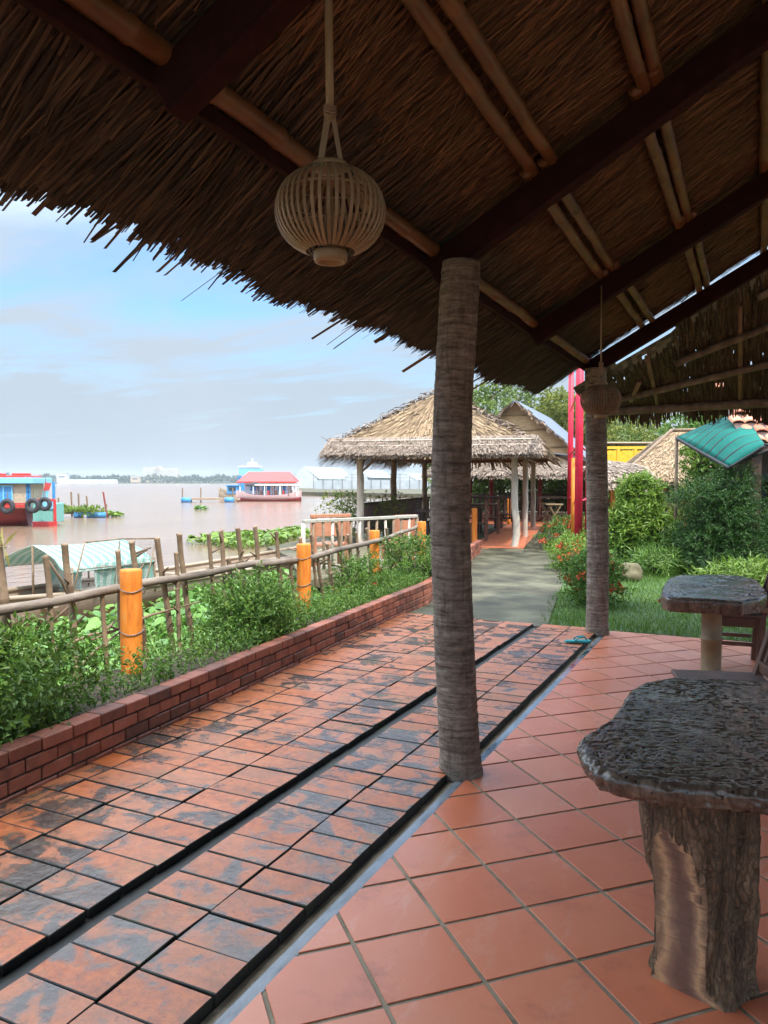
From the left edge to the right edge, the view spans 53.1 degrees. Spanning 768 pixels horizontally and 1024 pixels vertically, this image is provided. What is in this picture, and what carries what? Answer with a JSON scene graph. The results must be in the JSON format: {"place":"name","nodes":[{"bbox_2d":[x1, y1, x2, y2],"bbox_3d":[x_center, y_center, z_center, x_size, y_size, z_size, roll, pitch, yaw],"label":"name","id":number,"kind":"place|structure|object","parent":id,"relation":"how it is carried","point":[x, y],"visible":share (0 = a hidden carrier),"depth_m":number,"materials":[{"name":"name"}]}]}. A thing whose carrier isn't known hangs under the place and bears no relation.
{"place":"outdoors","nodes":[
{"label":"outdoors","id":0,"kind":"place"},
{"bbox_2d":[55,482,235,482],"bbox_3d":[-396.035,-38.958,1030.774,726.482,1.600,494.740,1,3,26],"label":"bank","id":1,"kind":"structure","parent":0,"point":[174,482],"depth_m":899.34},
{"bbox_2d":[56,472,69,481],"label":"house","id":2,"kind":"structure","parent":1,"relation":"on","point":[63,475],"depth_m":897.11,"materials":[{"name":"white"}]},
{"bbox_2d":[58,480,117,482],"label":"long shed","id":3,"kind":"structure","parent":1,"relation":"on","point":[87,481],"depth_m":875.36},
{"bbox_2d":[6,472,239,481],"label":"trees","id":4,"kind":"object","parent":1,"relation":"on","point":[223,477],"visible":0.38,"depth_m":913.47,"materials":[{"name":"green plant"}]},
{"bbox_2d":[143,466,179,481],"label":"hotel building","id":5,"kind":"structure","parent":1,"relation":"on","point":[163,472],"depth_m":927.79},
{"bbox_2d":[1,578,420,744],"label":"garden bed","id":6,"kind":"object","parent":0,"point":[211,660],"visible":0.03,"depth_m":5.15,"materials":[{"name":"plant"}]},
{"bbox_2d":[0,605,130,744],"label":"clipped shrub","id":7,"kind":"object","parent":6,"relation":"on","point":[27,667],"visible":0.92,"depth_m":4.04,"materials":[{"name":"green plant"}]},
{"bbox_2d":[118,568,143,674],"bbox_3d":[-1.751,0.817,5.325,0.167,0.845,0.167,1,3,26],"label":"orange post","id":8,"kind":"object","parent":6,"relation":"on","point":[131,617],"visible":0.87,"depth_m":5.26,"materials":[{"name":"wood"}]},
{"bbox_2d":[0,521,417,678],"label":"stick fence","id":9,"kind":"object","parent":6,"relation":"on","point":[70,598],"visible":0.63,"depth_m":6.02,"materials":[{"name":"brown wood"}]},
{"bbox_2d":[0,529,17,566],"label":"sprout","id":10,"kind":"object","parent":9,"relation":"attached to","point":[6,542],"visible":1,"depth_m":4.63,"materials":[{"name":"green plant"}]},
{"bbox_2d":[0,547,430,746],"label":"ground cover","id":11,"kind":"object","parent":6,"relation":"on","point":[340,601],"visible":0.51,"depth_m":5.49,"materials":[{"name":"green plant"}]},
{"bbox_2d":[188,560,311,650],"bbox_3d":[-1.071,0.798,6.346,0.846,0.848,1.218,1,3,26],"label":"clipped shrub","id":12,"kind":"object","parent":6,"relation":"on","point":[265,602],"visible":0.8,"depth_m":6.17,"materials":[{"name":"green plant"}]},
{"bbox_2d":[296,543,311,611],"bbox_3d":[-0.813,0.732,7.793,0.163,0.820,0.163,1,3,26],"label":"orange post","id":13,"kind":"object","parent":6,"relation":"on","point":[303,556],"visible":0.79,"depth_m":7.73,"materials":[{"name":"wood"}]},
{"bbox_2d":[321,549,395,600],"bbox_3d":[-0.285,0.788,8.909,0.867,0.737,0.986,2,3,39],"label":"flowering shrub","id":14,"kind":"object","parent":6,"relation":"on","point":[353,569],"visible":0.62,"depth_m":8.81,"materials":[{"name":"green plant"}]},
{"bbox_2d":[378,528,431,580],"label":"flowering shrub","id":15,"kind":"object","parent":6,"relation":"on","point":[417,548],"visible":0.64,"depth_m":10.04,"materials":[{"name":"green plant"}]},
{"bbox_2d":[418,521,425,553],"bbox_3d":[0.605,0.557,12.349,0.136,0.808,0.134,1,3,26],"label":"orange post","id":16,"kind":"object","parent":6,"relation":"on","point":[422,524],"visible":0.43,"depth_m":12.29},
{"bbox_2d":[0,483,545,661],"bbox_3d":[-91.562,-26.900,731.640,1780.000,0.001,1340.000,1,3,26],"label":"water","id":17,"kind":"structure","parent":0,"point":[163,512],"depth_m":42.54,"materials":[{"name":"liquid"}]},
{"bbox_2d":[0,473,63,526],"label":"cargo boat","id":18,"kind":"object","parent":17,"relation":"on","point":[20,488],"visible":0.7,"depth_m":35.99,"materials":[{"name":"red paint"}]},
{"bbox_2d":[0,491,14,513],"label":"tyre fender","id":19,"kind":"object","parent":18,"relation":"hanging from","point":[11,503],"visible":1,"depth_m":35.02,"materials":[{"name":"black rubber"}]},
{"bbox_2d":[25,491,40,512],"bbox_3d":[-16.104,-0.458,35.209,0.720,1.044,0.241,0,2,0],"label":"tyre fender","id":20,"kind":"object","parent":18,"relation":"hanging from","point":[28,508],"visible":1,"depth_m":35.12,"materials":[{"name":"black rubber"}]},
{"bbox_2d":[39,490,51,510],"bbox_3d":[-15.597,-0.519,35.307,0.660,0.957,0.221,0,2,0],"label":"tyre fender","id":21,"kind":"object","parent":18,"relation":"hanging from","point":[48,501],"visible":1,"depth_m":35.23,"materials":[{"name":"black rubber"}]},
{"bbox_2d":[42,478,50,496],"bbox_3d":[-16.088,-1.169,36.610,0.479,1.041,0.078,0,2,-3],"label":"flag","id":22,"kind":"object","parent":18,"relation":"attached to","point":[47,486],"visible":0.75,"depth_m":36.59,"materials":[{"name":"red fabric"}]},
{"bbox_2d":[57,492,107,517],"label":"stick raft","id":23,"kind":"object","parent":17,"relation":"on","point":[88,511],"visible":0.89,"depth_m":44.72,"materials":[{"name":"plant"}]},
{"bbox_2d":[107,510,124,516],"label":"floating hyacinth","id":24,"kind":"object","parent":17,"relation":"on","point":[111,513],"visible":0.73,"depth_m":45.36,"materials":[{"name":"green plant"}]},
{"bbox_2d":[8,539,336,631],"bbox_3d":[-3.428,1.214,13.805,1.570,0.720,10.622,1,3,26],"label":"sampan","id":25,"kind":"object","parent":17,"relation":"on","point":[20,594],"visible":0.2,"depth_m":11.79,"materials":[{"name":"brown wood"}]},
{"bbox_2d":[4,540,155,593],"bbox_3d":[-4.555,0.840,11.441,1.444,0.815,1.736,1,3,26],"label":"tarp canopy","id":26,"kind":"object","parent":25,"relation":"on","point":[32,555],"visible":0.57,"depth_m":11.12,"materials":[{"name":"white fabric"}]},
{"bbox_2d":[0,566,367,700],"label":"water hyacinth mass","id":27,"kind":"object","parent":17,"relation":"on","point":[154,624],"visible":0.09,"depth_m":9.46,"materials":[{"name":"green plant"}]},
{"bbox_2d":[73,538,154,593],"bbox_3d":[-3.297,0.686,9.486,1.158,0.710,0.248,-2,3,-42],"label":"dip net","id":28,"kind":"object","parent":27,"relation":"on","point":[99,567],"visible":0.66,"depth_m":9.43,"materials":[{"name":"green fabric"}]},
{"bbox_2d":[181,488,239,501],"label":"float raft","id":29,"kind":"object","parent":17,"relation":"on","point":[225,499],"visible":0.76,"depth_m":77.57,"materials":[{"name":"blue wood"}]},
{"bbox_2d":[220,485,242,497],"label":"rowing boat","id":30,"kind":"object","parent":17,"relation":"on","point":[229,490],"visible":0.54,"depth_m":87.47,"materials":[{"name":"blue paint"}]},
{"bbox_2d":[219,458,262,496],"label":"work boat","id":31,"kind":"object","parent":17,"relation":"on","point":[243,471],"visible":0.36,"depth_m":104.07,"materials":[{"name":"blue paint"}]},
{"bbox_2d":[185,529,309,548],"bbox_3d":[-4.492,0.932,26.927,3.744,0.677,6.130,1,3,26],"label":"floating hyacinth","id":32,"kind":"object","parent":17,"relation":"on","point":[247,538],"visible":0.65,"depth_m":25.67,"materials":[{"name":"green plant"}]},
{"bbox_2d":[236,472,298,494],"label":"houseboat","id":33,"kind":"object","parent":17,"relation":"on","point":[271,478],"visible":0.56,"depth_m":94.09,"materials":[{"name":"red paint"}]},
{"bbox_2d":[236,482,301,500],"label":"tour boat","id":34,"kind":"object","parent":17,"relation":"on","point":[290,496],"visible":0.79,"depth_m":81.36,"materials":[{"name":"white paint"}]},
{"bbox_2d":[276,525,306,531],"bbox_3d":[-3.605,0.811,31.013,1.209,0.551,1.994,1,3,26],"label":"floating hyacinth","id":35,"kind":"object","parent":17,"relation":"on","point":[291,528],"visible":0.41,"depth_m":30.88,"materials":[{"name":"green plant"}]},
{"bbox_2d":[0,613,593,1023],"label":"brick path","id":36,"kind":"structure","parent":0,"point":[199,867],"depth_m":3.32,"materials":[{"name":"ceramic"}]},
{"bbox_2d":[0,540,481,804],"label":"brick wall","id":37,"kind":"structure","parent":36,"relation":"on","point":[34,761],"depth_m":4.68,"materials":[{"name":"brick"}]},
{"bbox_2d":[214,637,602,1023],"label":"drain water","id":38,"kind":"structure","parent":36,"relation":"on","point":[259,985],"depth_m":2.84,"materials":[{"name":"liquid"}]},
{"bbox_2d":[565,635,590,642],"bbox_3d":[1.772,1.160,7.017,0.242,0.060,0.088,0,2,-2],"label":"flip flop","id":39,"kind":"object","parent":36,"relation":"on","point":[578,640],"visible":1,"depth_m":7.00,"materials":[{"name":"teal rubber"}]},
{"bbox_2d":[293,467,346,487],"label":"warehouse","id":40,"kind":"structure","parent":0,"point":[303,476],"depth_m":178.83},
{"bbox_2d":[344,470,389,479],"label":"warehouse","id":41,"kind":"structure","parent":0,"point":[370,477],"depth_m":176.42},
{"bbox_2d":[313,474,430,488],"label":"river wall","id":42,"kind":"structure","parent":0,"point":[368,484],"depth_m":159.83,"materials":[{"name":"concrete"}]},
{"bbox_2d":[0,192,767,481],"label":"sky","id":43,"kind":"structure","parent":0,"point":[103,371],"materials":[{"name":"blue"}]},
{"bbox_2d":[293,546,487,596],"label":"terrace","id":44,"kind":"structure","parent":0,"point":[362,552],"depth_m":13.84,"materials":[{"name":"stone"}]},
{"bbox_2d":[309,514,350,570],"bbox_3d":[-0.985,0.516,13.250,0.724,0.978,0.469,-1,2,-24],"label":"garden bench","id":45,"kind":"object","parent":44,"relation":"on","point":[318,529],"visible":0.41,"depth_m":13.04,"materials":[{"name":"wood"}]},
{"bbox_2d":[301,515,418,569],"bbox_3d":[-0.313,0.522,12.425,2.604,0.877,0.141,-2,3,-45],"label":"terrace railing","id":46,"kind":"object","parent":44,"relation":"on","point":[350,520],"visible":0.63,"depth_m":12.20,"materials":[{"name":"white paint"}]},
{"bbox_2d":[382,514,415,566],"bbox_3d":[0.274,0.512,13.928,0.501,0.934,0.467,-2,3,-38],"label":"garden bench","id":47,"kind":"object","parent":44,"relation":"on","point":[404,524],"visible":0.2,"depth_m":13.76,"materials":[{"name":"wood"}]},
{"bbox_2d":[396,473,430,479],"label":"warehouse","id":48,"kind":"structure","parent":0,"point":[406,477],"depth_m":167.85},
{"bbox_2d":[267,488,566,584],"bbox_3d":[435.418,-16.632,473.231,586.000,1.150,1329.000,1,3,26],"label":"ground","id":49,"kind":"structure","parent":0,"point":[413,493],"depth_m":102.68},
{"bbox_2d":[307,490,365,538],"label":"bank weed","id":50,"kind":"object","parent":49,"relation":"on","point":[336,507],"visible":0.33,"depth_m":20.90,"materials":[{"name":"green plant"}]},
{"bbox_2d":[323,489,385,542],"bbox_3d":[-0.697,0.352,19.569,1.985,1.950,1.602,1,3,26],"label":"bank weed","id":51,"kind":"object","parent":49,"relation":"on","point":[350,511],"visible":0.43,"depth_m":19.49,"materials":[{"name":"green plant"}]},
{"bbox_2d":[369,530,379,576],"bbox_3d":[-0.128,0.644,10.223,0.155,0.803,0.155,1,3,26],"label":"orange post","id":52,"kind":"object","parent":49,"relation":"on","point":[373,534],"visible":0.44,"depth_m":10.16,"materials":[{"name":"metal"}]},
{"bbox_2d":[352,490,419,536],"bbox_3d":[0.133,0.342,20.134,1.675,1.925,1.846,1,3,26],"label":"bank weed","id":53,"kind":"object","parent":49,"relation":"on","point":[395,500],"visible":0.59,"depth_m":19.92,"materials":[{"name":"green plant"}]},
{"bbox_2d":[317,390,560,548],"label":"thatched pavilion","id":54,"kind":"structure","parent":49,"relation":"on","point":[398,439],"depth_m":17.60,"materials":[{"name":"plant"}]},
{"bbox_2d":[415,509,470,520],"bbox_3d":[1.478,0.328,19.258,1.300,0.760,0.750,1,2,14],"label":"dining table","id":55,"kind":"object","parent":54,"relation":"on","point":[423,511],"visible":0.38,"depth_m":19.06,"materials":[{"name":"brown wood"}]},
{"bbox_2d":[470,506,483,533],"bbox_3d":[2.175,0.220,21.968,1.300,0.760,0.750,1,2,14],"label":"dining table","id":56,"kind":"object","parent":54,"relation":"on","point":[479,518],"visible":0.43,"depth_m":21.53,"materials":[{"name":"brown wood"}]},
{"bbox_2d":[470,501,487,541],"bbox_3d":[2.351,0.222,19.029,0.422,1.000,0.420,1,2,14],"label":"dining chair","id":57,"kind":"object","parent":54,"relation":"on","point":[485,523],"visible":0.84,"depth_m":18.82,"materials":[{"name":"brown wood"}]},
{"bbox_2d":[470,504,500,528],"bbox_3d":[3.015,0.122,24.434,1.300,0.760,0.750,1,2,14],"label":"dining table","id":58,"kind":"object","parent":54,"relation":"on","point":[495,515],"visible":0.3,"depth_m":23.98,"materials":[{"name":"brown wood"}]},
{"bbox_2d":[483,498,499,533],"bbox_3d":[3.048,0.114,21.739,0.422,1.000,0.420,1,2,14],"label":"dining chair","id":59,"kind":"object","parent":54,"relation":"on","point":[498,515],"visible":0.79,"depth_m":21.54,"materials":[{"name":"brown wood"}]},
{"bbox_2d":[427,476,520,512],"bbox_3d":[4.134,-1.123,36.037,4.588,2.591,3.254,1,3,26],"label":"hedge","id":60,"kind":"object","parent":49,"relation":"on","point":[485,483],"visible":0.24,"depth_m":35.18,"materials":[{"name":"green plant"}]},
{"bbox_2d":[472,508,476,542],"bbox_3d":[2.119,0.421,17.988,0.136,1.033,0.134,1,3,26],"label":"orange post","id":61,"kind":"object","parent":49,"relation":"on","point":[474,524],"visible":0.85,"depth_m":17.93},
{"bbox_2d":[428,376,529,510],"bbox_3d":[4.577,-3.546,39.748,6.116,7.259,5.593,1,3,26],"label":"shade tree","id":62,"kind":"object","parent":49,"relation":"on","point":[487,403],"visible":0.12,"depth_m":39.10,"materials":[{"name":"green plant"}]},
{"bbox_2d":[473,386,543,501],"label":"garden tree","id":63,"kind":"object","parent":49,"relation":"on","point":[518,399],"visible":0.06,"depth_m":45.55,"materials":[{"name":"green plant"}]},
{"bbox_2d":[507,499,510,523],"bbox_3d":[4.333,0.047,26.645,0.129,1.096,0.125,1,3,26],"label":"orange post","id":64,"kind":"object","parent":49,"relation":"on","point":[508,521],"visible":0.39,"depth_m":26.60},
{"bbox_2d":[420,400,609,525],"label":"gabled pavilion","id":65,"kind":"structure","parent":49,"relation":"on","point":[552,433],"depth_m":28.02,"materials":[{"name":"brown wood"}]},
{"bbox_2d":[538,503,555,521],"bbox_3d":[5.839,0.044,27.535,0.550,0.749,0.372,0,2,0],"label":"folding stool","id":66,"kind":"object","parent":65,"relation":"on","point":[545,510],"visible":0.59,"depth_m":27.38,"materials":[{"name":"brown wood"}]},
{"bbox_2d":[472,476,559,511],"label":"hedge","id":67,"kind":"object","parent":49,"relation":"on","point":[545,486],"visible":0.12,"depth_m":36.23,"materials":[{"name":"green plant"}]},
{"bbox_2d":[507,475,583,512],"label":"hedge","id":68,"kind":"object","parent":49,"relation":"on","point":[544,481],"visible":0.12,"depth_m":35.45,"materials":[{"name":"green plant"}]},
{"bbox_2d":[523,385,625,498],"bbox_3d":[9.220,-3.324,40.975,7.334,6.706,6.051,1,3,26],"label":"shade tree","id":69,"kind":"object","parent":49,"relation":"on","point":[560,419],"visible":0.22,"depth_m":39.25,"materials":[{"name":"green plant"}]},
{"bbox_2d":[546,477,621,515],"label":"hedge","id":70,"kind":"object","parent":49,"relation":"on","point":[560,490],"visible":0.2,"depth_m":32.19,"materials":[{"name":"green plant"}]},
{"bbox_2d":[536,392,650,450],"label":"garden tree","id":71,"kind":"object","parent":49,"relation":"on","point":[624,433],"visible":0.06,"depth_m":42.38,"materials":[{"name":"green plant"}]},
{"bbox_2d":[583,442,652,502],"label":"yellow house","id":72,"kind":"structure","parent":49,"relation":"on","point":[618,454],"depth_m":38.29,"materials":[{"name":"paint"}]},
{"bbox_2d":[616,419,657,450],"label":"shade tree","id":73,"kind":"object","parent":49,"relation":"on","point":[641,429],"visible":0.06,"depth_m":45.62,"materials":[{"name":"green plant"}]},
{"bbox_2d":[613,416,674,436],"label":"garden tree","id":74,"kind":"object","parent":49,"relation":"on","point":[651,426],"visible":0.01,"depth_m":48.95,"materials":[{"name":"green plant"}]},
{"bbox_2d":[637,418,689,450],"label":"shade tree","id":75,"kind":"object","parent":49,"relation":"on","point":[652,439],"visible":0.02,"depth_m":42.45,"materials":[{"name":"green plant"}]},
{"bbox_2d":[649,412,701,435],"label":"garden tree","id":76,"kind":"object","parent":49,"relation":"on","point":[661,431],"visible":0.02,"depth_m":40.28,"materials":[{"name":"green plant"}]},
{"bbox_2d":[678,415,720,428],"bbox_3d":[15.840,-2.730,33.511,6.423,6.102,6.061,-2,3,-38],"label":"shade tree","id":77,"kind":"object","parent":49,"relation":"on","point":[697,424],"visible":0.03,"depth_m":34.03,"materials":[{"name":"green plant"}]},
{"bbox_2d":[200,631,767,1023],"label":"floor","id":78,"kind":"structure","parent":0,"point":[513,884],"depth_m":2.70,"materials":[{"name":"tile"}]},
{"bbox_2d":[0,0,767,782],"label":"thatched hut","id":79,"kind":"object","parent":78,"relation":"on","point":[552,178],"visible":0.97,"depth_m":3.43,"materials":[{"name":"brown plant"}]},
{"bbox_2d":[274,0,385,266],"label":"bamboo lantern","id":80,"kind":"object","parent":79,"relation":"hanging from","point":[331,255],"visible":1,"depth_m":1.96,"materials":[{"name":"wicker"}]},
{"bbox_2d":[580,285,621,418],"bbox_3d":[1.559,-1.147,5.509,0.290,0.944,0.290,1,3,26],"label":"bamboo lantern","id":81,"kind":"object","parent":79,"relation":"hanging from","point":[587,404],"visible":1,"depth_m":5.48,"materials":[{"name":"wicker"}]},
{"bbox_2d":[576,678,767,1012],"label":"driftwood table","id":82,"kind":"object","parent":78,"relation":"on","point":[683,762],"visible":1,"depth_m":2.24,"materials":[{"name":"brown wood"}]},
{"bbox_2d":[657,574,767,670],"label":"slab table","id":83,"kind":"object","parent":78,"relation":"on","point":[712,599],"visible":1,"depth_m":5.94,"materials":[{"name":"stone"}]},
{"bbox_2d":[671,628,767,681],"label":"wooden chair","id":84,"kind":"object","parent":78,"relation":"on","point":[759,671],"visible":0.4,"depth_m":4.19,"materials":[{"name":"brown wood"}]},
{"bbox_2d":[722,573,767,659],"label":"wooden chair","id":85,"kind":"object","parent":78,"relation":"on","point":[756,622],"visible":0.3,"depth_m":6.14,"materials":[{"name":"brown wood"}]},
{"bbox_2d":[410,526,561,627],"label":"concrete path","id":86,"kind":"structure","parent":0,"point":[513,585],"depth_m":11.09,"materials":[{"name":"concrete"}]},
{"bbox_2d":[545,504,562,524],"bbox_3d":[5.809,0.095,26.236,0.550,0.749,0.372,0,2,0],"label":"folding stool","id":87,"kind":"object","parent":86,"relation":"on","point":[553,513],"visible":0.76,"depth_m":26.08,"materials":[{"name":"brown wood"}]},
{"bbox_2d":[540,529,767,641],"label":"lawn","id":88,"kind":"structure","parent":0,"point":[659,632],"depth_m":8.79,"materials":[{"name":"plant"}]},
{"bbox_2d":[532,512,585,547],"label":"ixora shrub","id":89,"kind":"object","parent":88,"relation":"on","point":[555,526],"visible":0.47,"depth_m":17.41,"materials":[{"name":"green plant"}]},
{"bbox_2d":[542,528,586,572],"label":"ixora shrub","id":90,"kind":"object","parent":88,"relation":"on","point":[568,544],"visible":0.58,"depth_m":13.00,"materials":[{"name":"green plant"}]},
{"bbox_2d":[567,368,586,547],"bbox_3d":[4.396,-1.925,17.006,0.513,5.700,4.860,0,2,12],"label":"red pole frame","id":91,"kind":"object","parent":88,"relation":"on","point":[575,499],"visible":0.46,"depth_m":14.77,"materials":[{"name":"paint"}]},
{"bbox_2d":[552,537,636,609],"bbox_3d":[2.650,0.763,9.628,1.066,0.928,1.726,1,3,26],"label":"ixora shrub","id":92,"kind":"object","parent":88,"relation":"on","point":[576,576],"visible":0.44,"depth_m":9.24,"materials":[{"name":"green plant"}]},
{"bbox_2d":[553,453,662,508],"bbox_3d":[6.435,-0.607,22.530,2.420,2.429,3.928,0,2,0],"label":"leaf shelter","id":93,"kind":"object","parent":88,"relation":"on","point":[616,469],"visible":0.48,"depth_m":21.26,"materials":[{"name":"beige plant"}]},
{"bbox_2d":[609,521,637,562],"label":"garden shrub","id":94,"kind":"object","parent":88,"relation":"on","point":[620,548],"visible":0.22,"depth_m":13.31,"materials":[{"name":"green plant"}]},
{"bbox_2d":[616,562,642,581],"bbox_3d":[3.733,0.949,11.829,0.494,0.358,0.513,1,3,26],"label":"garden stone","id":95,"kind":"object","parent":88,"relation":"on","point":[635,570],"visible":0.49,"depth_m":11.62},
{"bbox_2d":[586,467,681,564],"bbox_3d":[4.491,0.099,13.607,1.588,1.783,1.541,-1,2,-22],"label":"garden shrub","id":96,"kind":"object","parent":88,"relation":"on","point":[641,513],"visible":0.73,"depth_m":13.38,"materials":[{"name":"green plant"}]},
{"bbox_2d":[625,538,691,577],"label":"fern clump","id":97,"kind":"object","parent":88,"relation":"on","point":[642,558],"visible":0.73,"depth_m":12.27,"materials":[{"name":"green plant"}]},
{"bbox_2d":[616,428,710,524],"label":"thatched cottage","id":98,"kind":"structure","parent":88,"relation":"on","point":[657,456],"depth_m":23.03,"materials":[{"name":"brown wood"}]},
{"bbox_2d":[636,530,699,571],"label":"garden shrub","id":99,"kind":"object","parent":88,"relation":"on","point":[660,543],"visible":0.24,"depth_m":12.87,"materials":[{"name":"green plant"}]},
{"bbox_2d":[674,444,718,547],"bbox_3d":[6.803,-0.407,16.519,1.131,2.712,1.306,-1,3,-26],"label":"garden tree","id":100,"kind":"object","parent":88,"relation":"on","point":[690,453],"visible":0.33,"depth_m":16.39,"materials":[{"name":"dark green leaves"},{"name":"bark"}]},
{"bbox_2d":[664,482,733,536],"bbox_3d":[7.392,-0.019,17.496,1.730,1.709,1.878,-2,3,-41],"label":"garden shrub","id":101,"kind":"object","parent":88,"relation":"on","point":[679,516],"visible":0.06,"depth_m":17.57,"materials":[{"name":"green plant"}]},
{"bbox_2d":[685,455,735,482],"bbox_3d":[7.548,-0.523,16.040,2.000,2.975,2.382,-1,3,-32],"label":"garden tree","id":102,"kind":"object","parent":88,"relation":"on","point":[697,468],"visible":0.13,"depth_m":16.07,"materials":[{"name":"green plant"}]},
{"bbox_2d":[659,461,767,574],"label":"topiary tree","id":103,"kind":"object","parent":88,"relation":"on","point":[719,521],"visible":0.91,"depth_m":12.08,"materials":[{"name":"green plant"}]},
{"bbox_2d":[674,417,767,525],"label":"shade net","id":104,"kind":"object","parent":88,"relation":"on","point":[726,444],"visible":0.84,"depth_m":12.76,"materials":[{"name":"green woven plastic netting fabric"},{"name":"weathered bamboo"}]},
{"bbox_2d":[683,551,767,586],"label":"fern clump","id":105,"kind":"object","parent":88,"relation":"on","point":[738,567],"visible":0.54,"depth_m":10.31,"materials":[{"name":"green plant"}]},
{"bbox_2d":[716,383,767,571],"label":"tiled house","id":106,"kind":"structure","parent":88,"relation":"on","point":[747,422],"depth_m":12.89,"materials":[{"name":"ceramic"}]},
{"bbox_2d":[761,473,767,522],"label":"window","id":107,"kind":"structure","parent":106,"relation":"in","point":[763,492],"depth_m":13.48,"materials":[{"name":"black glass"}]},
{"bbox_2d":[732,475,767,565],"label":"garden shrub","id":108,"kind":"object","parent":88,"relation":"on","point":[765,489],"visible":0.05,"depth_m":13.20,"materials":[{"name":"green plant"}]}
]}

